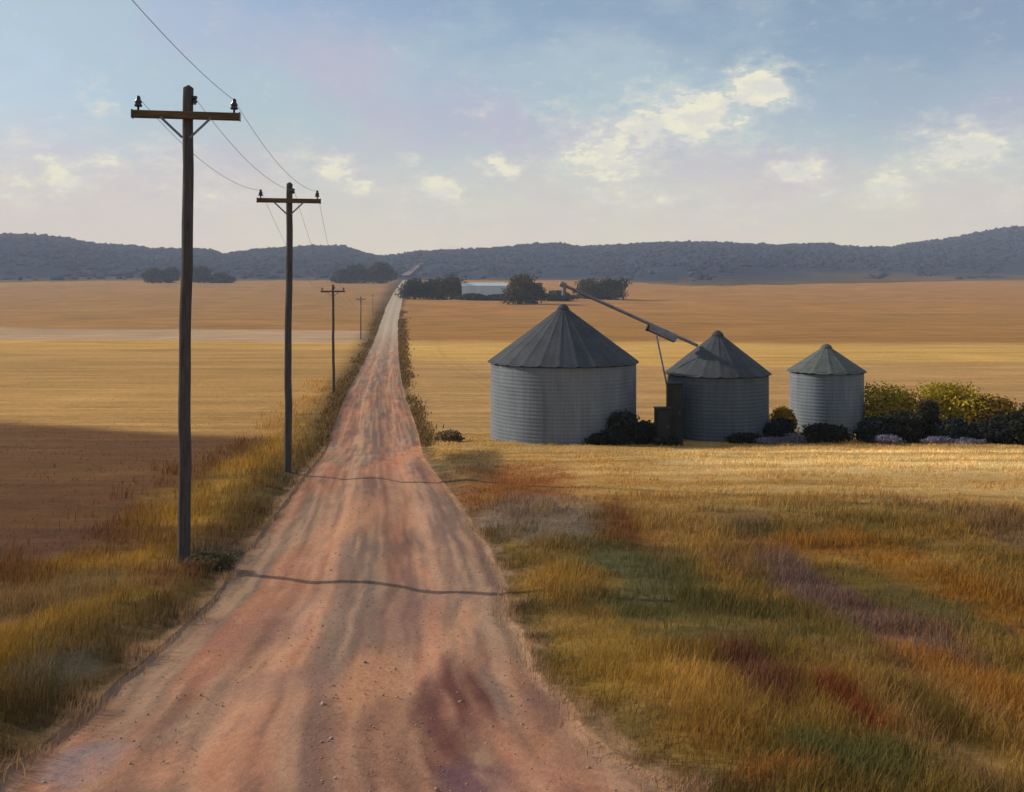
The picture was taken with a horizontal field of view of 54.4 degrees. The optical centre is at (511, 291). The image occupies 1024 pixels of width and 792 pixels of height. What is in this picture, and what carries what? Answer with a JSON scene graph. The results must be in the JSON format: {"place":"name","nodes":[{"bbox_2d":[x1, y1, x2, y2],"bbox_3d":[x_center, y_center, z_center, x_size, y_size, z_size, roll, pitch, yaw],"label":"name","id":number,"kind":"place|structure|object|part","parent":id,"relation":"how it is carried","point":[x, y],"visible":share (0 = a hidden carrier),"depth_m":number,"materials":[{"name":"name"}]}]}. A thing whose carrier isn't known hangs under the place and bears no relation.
{"place":"outdoors","nodes":[
{"label":"outdoors","id":0,"kind":"place"},
{"bbox_2d":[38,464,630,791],"bbox_3d":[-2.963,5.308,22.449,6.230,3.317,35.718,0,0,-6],"label":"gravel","id":1,"kind":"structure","parent":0,"point":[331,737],"depth_m":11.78,"materials":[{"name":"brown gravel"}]},
{"bbox_2d":[0,280,673,791],"bbox_3d":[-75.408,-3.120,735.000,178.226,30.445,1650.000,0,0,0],"label":"road","id":2,"kind":"structure","parent":0,"point":[240,746],"depth_m":12.67,"materials":[{"name":"brown soil"}]},
{"bbox_2d":[402,263,422,274],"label":"path","id":3,"kind":"structure","parent":0,"point":[410,272],"depth_m":1807.42,"materials":[{"name":"grey"}]},
{"bbox_2d":[0,280,1023,791],"bbox_3d":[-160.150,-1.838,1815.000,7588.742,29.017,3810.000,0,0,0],"label":"ground","id":4,"kind":"structure","parent":0,"point":[84,340],"depth_m":71.89,"materials":[{"name":"yellow plant"}]},
{"bbox_2d":[141,267,167,282],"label":"tree","id":5,"kind":"object","parent":4,"relation":"on","point":[152,275],"visible":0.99,"depth_m":1321.76,"materials":[{"name":"green plant"}]},
{"bbox_2d":[163,266,180,282],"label":"tree","id":6,"kind":"object","parent":4,"relation":"on","point":[172,273],"visible":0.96,"depth_m":1335.05,"materials":[{"name":"green plant"}]},
{"bbox_2d":[0,377,353,791],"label":"verge grass","id":7,"kind":"structure","parent":4,"relation":"on","point":[250,455],"depth_m":18.78,"materials":[{"name":"plant"}]},
{"bbox_2d":[131,85,240,563],"bbox_3d":[-6.771,1.045,20.608,2.180,10.670,0.398,1,0,-6],"label":"utility pole","id":8,"kind":"object","parent":4,"relation":"on","point":[187,115],"visible":0.95,"depth_m":20.57,"materials":[{"name":"brown wood"}]},
{"bbox_2d":[132,0,374,308],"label":"power wire","id":9,"kind":"object","parent":8,"relation":"attached to","point":[245,118],"visible":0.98,"depth_m":20.75,"materials":[{"name":"metal"}]},
{"bbox_2d":[143,103,370,308],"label":"power wire","id":10,"kind":"object","parent":8,"relation":"attached to","point":[266,203],"visible":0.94,"depth_m":33.69,"materials":[{"name":"metal"}]},
{"bbox_2d":[197,101,372,306],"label":"power wire","id":11,"kind":"object","parent":8,"relation":"attached to","point":[283,187],"visible":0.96,"depth_m":32.36,"materials":[{"name":"metal"}]},
{"bbox_2d":[192,265,213,282],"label":"tree","id":12,"kind":"object","parent":4,"relation":"on","point":[201,274],"visible":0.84,"depth_m":1331.07,"materials":[{"name":"green plant"}]},
{"bbox_2d":[180,550,237,568],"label":"bush","id":13,"kind":"object","parent":4,"relation":"on","point":[219,558],"visible":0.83,"depth_m":20.31,"materials":[{"name":"green plant"}]},
{"bbox_2d":[206,272,236,282],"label":"tree","id":14,"kind":"object","parent":4,"relation":"on","point":[221,277],"visible":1,"depth_m":1324.14,"materials":[{"name":"green plant"}]},
{"bbox_2d":[256,182,320,471],"bbox_3d":[-7.874,1.562,35.035,2.213,10.830,0.404,0,0,-6],"label":"utility pole","id":15,"kind":"object","parent":4,"relation":"on","point":[289,200],"visible":0.96,"depth_m":35.00,"materials":[{"name":"brown wood"}]},
{"bbox_2d":[321,284,344,393],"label":"utility pole","id":16,"kind":"object","parent":4,"relation":"on","point":[333,357],"visible":0.96,"depth_m":90.89,"materials":[{"name":"brown wood"}]},
{"bbox_2d":[330,268,354,282],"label":"tree","id":17,"kind":"object","parent":4,"relation":"on","point":[342,275],"visible":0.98,"depth_m":1321.94,"materials":[{"name":"green plant"}]},
{"bbox_2d":[346,263,368,282],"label":"tree","id":18,"kind":"object","parent":4,"relation":"on","point":[355,270],"visible":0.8,"depth_m":1330.75,"materials":[{"name":"green plant"}]},
{"bbox_2d":[360,297,365,339],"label":"utility pole","id":19,"kind":"object","parent":4,"relation":"on","point":[360,317],"visible":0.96,"depth_m":230.90,"materials":[{"name":"brown wood"}]},
{"bbox_2d":[310,310,443,446],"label":"roadside grass","id":20,"kind":"structure","parent":4,"relation":"on","point":[425,435],"depth_m":97.41,"materials":[{"name":"green plant"}]},
{"bbox_2d":[357,261,400,282],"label":"tree","id":21,"kind":"object","parent":4,"relation":"on","point":[379,272],"visible":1,"depth_m":1317.40,"materials":[{"name":"green plant"}]},
{"bbox_2d":[394,276,430,298],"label":"tree","id":22,"kind":"object","parent":4,"relation":"on","point":[414,288],"visible":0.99,"depth_m":811.69,"materials":[{"name":"green plant"}]},
{"bbox_2d":[422,279,444,298],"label":"tree","id":23,"kind":"object","parent":4,"relation":"on","point":[431,293],"visible":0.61,"depth_m":815.57,"materials":[{"name":"green plant"}]},
{"bbox_2d":[429,272,468,299],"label":"tree","id":24,"kind":"object","parent":4,"relation":"on","point":[447,286],"visible":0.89,"depth_m":800.89,"materials":[{"name":"green plant"}]},
{"bbox_2d":[434,428,464,441],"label":"bush","id":25,"kind":"object","parent":4,"relation":"on","point":[449,435],"visible":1,"depth_m":57.64,"materials":[{"name":"green plant"}]},
{"bbox_2d":[455,293,488,299],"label":"tree","id":26,"kind":"object","parent":4,"relation":"on","point":[472,296],"visible":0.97,"depth_m":782.27,"materials":[{"name":"green plant"}]},
{"bbox_2d":[461,283,507,295],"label":"shed","id":27,"kind":"structure","parent":4,"relation":"on","point":[486,289],"depth_m":794.50,"materials":[{"name":"white metal"}]},
{"bbox_2d":[484,294,506,299],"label":"tree","id":28,"kind":"object","parent":4,"relation":"on","point":[495,297],"visible":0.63,"depth_m":781.78,"materials":[{"name":"green plant"}]},
{"bbox_2d":[500,273,540,304],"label":"tree","id":29,"kind":"object","parent":4,"relation":"on","point":[520,288],"visible":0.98,"depth_m":687.10,"materials":[{"name":"green plant"}]},
{"bbox_2d":[525,282,546,303],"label":"tree","id":30,"kind":"object","parent":4,"relation":"on","point":[541,292],"visible":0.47,"depth_m":697.97,"materials":[{"name":"green plant"}]},
{"bbox_2d":[544,290,577,300],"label":"tree","id":31,"kind":"object","parent":4,"relation":"on","point":[554,295],"visible":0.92,"depth_m":753.44,"materials":[{"name":"green plant"}]},
{"bbox_2d":[488,304,638,444],"bbox_3d":[3.088,4.972,60.000,9.100,8.410,9.100,0,0,0],"label":"grain bin","id":32,"kind":"object","parent":4,"relation":"on","point":[563,374],"visible":0.88,"depth_m":56.45,"materials":[{"name":"metal"}]},
{"bbox_2d":[572,277,601,298],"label":"tree","id":33,"kind":"object","parent":4,"relation":"on","point":[588,286],"visible":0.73,"depth_m":795.44,"materials":[{"name":"green plant"}]},
{"bbox_2d":[582,432,614,444],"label":"bush","id":34,"kind":"object","parent":4,"relation":"on","point":[596,438],"visible":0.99,"depth_m":55.41,"materials":[{"name":"green plant"}]},
{"bbox_2d":[595,277,631,299],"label":"tree","id":35,"kind":"object","parent":4,"relation":"on","point":[610,288],"visible":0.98,"depth_m":785.27,"materials":[{"name":"green plant"}]},
{"bbox_2d":[600,409,648,444],"bbox_3d":[6.300,7.664,56.173,2.900,2.161,2.202,0,0,0],"label":"bush","id":36,"kind":"object","parent":4,"relation":"on","point":[624,427],"visible":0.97,"depth_m":55.74,"materials":[{"name":"green plant"}]},
{"bbox_2d":[559,281,697,381],"bbox_3d":[7.057,4.185,59.938,8.436,9.567,0.879,0,0,0],"label":"grain auger","id":37,"kind":"object","parent":4,"relation":"on","point":[668,335],"visible":0.99,"depth_m":59.97,"materials":[{"name":"metal"}]},
{"bbox_2d":[636,419,657,443],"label":"bush","id":38,"kind":"object","parent":4,"relation":"on","point":[651,434],"visible":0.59,"depth_m":56.36,"materials":[{"name":"green plant"}]},
{"bbox_2d":[654,406,671,437],"bbox_3d":[8.589,7.754,56.789,0.939,2.254,0.902,0,0,0],"label":"steel cabinet","id":39,"kind":"object","parent":4,"relation":"on","point":[662,418],"visible":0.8,"depth_m":56.37,"materials":[{"name":"grey metal"}]},
{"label":"door","id":40,"kind":"part","parent":39,"relation":"part of","materials":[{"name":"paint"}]},
{"bbox_2d":[650,436,683,446],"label":"bush","id":41,"kind":"object","parent":4,"relation":"on","point":[664,440],"visible":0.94,"depth_m":55.10,"materials":[{"name":"green plant"}]},
{"bbox_2d":[665,382,683,441],"bbox_3d":[9.399,7.087,57.589,0.923,3.597,0.902,0,0,0],"label":"steel cabinet","id":42,"kind":"object","parent":4,"relation":"on","point":[674,396],"visible":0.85,"depth_m":57.17,"materials":[{"name":"grey metal"}]},
{"bbox_3d":[9.399,7.012,57.170,0.657,2.744,0.066,0,0,0],"label":"door","id":43,"kind":"part","parent":42,"relation":"part of","materials":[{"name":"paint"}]},
{"bbox_2d":[665,330,771,441],"bbox_3d":[12.498,5.767,60.500,6.400,6.771,6.400,0,0,0],"label":"grain bin","id":44,"kind":"object","parent":4,"relation":"on","point":[721,377],"visible":0.82,"depth_m":58.00,"materials":[{"name":"metal"}]},
{"bbox_2d":[419,432,1023,791],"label":"grass","id":45,"kind":"structure","parent":4,"relation":"on","point":[882,685],"depth_m":15.14,"materials":[{"name":"plant"}]},
{"bbox_2d":[724,432,768,443],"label":"bush","id":46,"kind":"object","parent":4,"relation":"on","point":[742,438],"visible":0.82,"depth_m":56.29,"materials":[{"name":"green plant"}]},
{"bbox_2d":[752,436,786,444],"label":"sage plant","id":47,"kind":"object","parent":4,"relation":"on","point":[771,440],"visible":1,"depth_m":55.36,"materials":[{"name":"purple plant"}]},
{"bbox_2d":[762,417,796,439],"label":"bush","id":48,"kind":"object","parent":4,"relation":"on","point":[780,427],"visible":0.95,"depth_m":58.21,"materials":[{"name":"green plant"}]},
{"bbox_2d":[769,404,799,431],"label":"bush","id":49,"kind":"object","parent":4,"relation":"on","point":[781,412],"visible":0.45,"depth_m":61.94,"materials":[{"name":"green plant"}]},
{"bbox_2d":[782,432,806,443],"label":"sage plant","id":50,"kind":"object","parent":4,"relation":"on","point":[796,438],"visible":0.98,"depth_m":56.01,"materials":[{"name":"purple plant"}]},
{"bbox_2d":[794,422,854,442],"bbox_3d":[17.794,8.097,56.653,3.099,1.132,2.704,0,0,-34],"label":"bush","id":51,"kind":"object","parent":4,"relation":"on","point":[820,432],"visible":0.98,"depth_m":56.06,"materials":[{"name":"green plant"}]},
{"bbox_2d":[787,344,866,432],"bbox_3d":[20.373,6.316,64.500,4.977,5.821,4.977,0,0,0],"label":"grain bin","id":52,"kind":"object","parent":4,"relation":"on","point":[826,382],"visible":0.82,"depth_m":62.65,"materials":[{"name":"metal"}]},
{"bbox_2d":[851,413,895,443],"bbox_3d":[20.874,7.939,57.417,2.491,1.733,2.461,0,0,-24],"label":"bush","id":53,"kind":"object","parent":4,"relation":"on","point":[868,429],"visible":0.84,"depth_m":56.86,"materials":[{"name":"green plant"}]},
{"bbox_2d":[873,433,906,444],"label":"sage plant","id":54,"kind":"object","parent":4,"relation":"on","point":[889,438],"visible":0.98,"depth_m":55.14,"materials":[{"name":"purple plant"}]},
{"bbox_2d":[862,381,922,417],"bbox_3d":[24.381,7.389,63.462,6.100,3.372,6.174,0,0,0],"label":"bush","id":55,"kind":"object","parent":4,"relation":"on","point":[896,401],"visible":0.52,"depth_m":63.31,"materials":[{"name":"green plant"}]},
{"bbox_2d":[881,409,932,443],"bbox_3d":[22.630,7.821,57.537,2.609,1.985,2.873,0,0,-29],"label":"bush","id":56,"kind":"object","parent":4,"relation":"on","point":[908,427],"visible":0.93,"depth_m":57.00,"materials":[{"name":"green plant"}]},
{"bbox_2d":[913,398,942,439],"bbox_3d":[24.509,7.556,58.674,1.908,2.602,1.533,0,0,0],"label":"bush","id":57,"kind":"object","parent":4,"relation":"on","point":[928,413],"visible":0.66,"depth_m":58.31,"materials":[{"name":"green plant"}]},
{"bbox_2d":[919,435,954,444],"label":"sage plant","id":58,"kind":"object","parent":4,"relation":"on","point":[936,439],"visible":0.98,"depth_m":55.60,"materials":[{"name":"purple plant"}]},
{"bbox_2d":[927,416,978,441],"bbox_3d":[25.687,8.004,57.565,3.278,1.576,2.652,0,0,0],"label":"bush","id":59,"kind":"object","parent":4,"relation":"on","point":[955,428],"visible":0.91,"depth_m":57.05,"materials":[{"name":"green plant"}]},
{"bbox_2d":[910,378,1002,422],"bbox_3d":[27.942,7.360,63.082,5.281,3.578,4.871,0,0,0],"label":"bush","id":60,"kind":"object","parent":4,"relation":"on","point":[943,396],"visible":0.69,"depth_m":62.63,"materials":[{"name":"green plant"}]},
{"bbox_2d":[951,437,986,444],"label":"sage plant","id":61,"kind":"object","parent":4,"relation":"on","point":[961,440],"visible":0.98,"depth_m":55.40,"materials":[{"name":"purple plant"}]},
{"bbox_2d":[967,419,1008,442],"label":"bush","id":62,"kind":"object","parent":4,"relation":"on","point":[987,430],"visible":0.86,"depth_m":56.77,"materials":[{"name":"green plant"}]},
{"bbox_2d":[964,393,1023,425],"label":"bush","id":63,"kind":"object","parent":4,"relation":"on","point":[1004,405],"visible":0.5,"depth_m":61.35,"materials":[{"name":"green plant"}]},
{"bbox_2d":[988,411,1023,444],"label":"bush","id":64,"kind":"object","parent":4,"relation":"on","point":[1012,423],"visible":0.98,"depth_m":56.53,"materials":[{"name":"green plant"}]},
{"bbox_2d":[0,228,1023,285],"bbox_3d":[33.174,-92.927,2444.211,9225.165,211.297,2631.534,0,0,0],"label":"hills","id":65,"kind":"structure","parent":0,"point":[679,275],"depth_m":1685.74,"materials":[{"name":"plant"}]},
{"bbox_2d":[0,225,1023,280],"bbox_3d":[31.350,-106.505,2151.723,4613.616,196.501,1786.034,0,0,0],"label":"woodland","id":66,"kind":"object","parent":65,"relation":"on","point":[624,251],"visible":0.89,"depth_m":2119.91,"materials":[{"name":"blue plant"}]},
{"bbox_2d":[0,0,1023,255],"label":"sky","id":67,"kind":"structure","parent":0,"point":[429,125],"materials":[{"name":"blue"}]}
]}

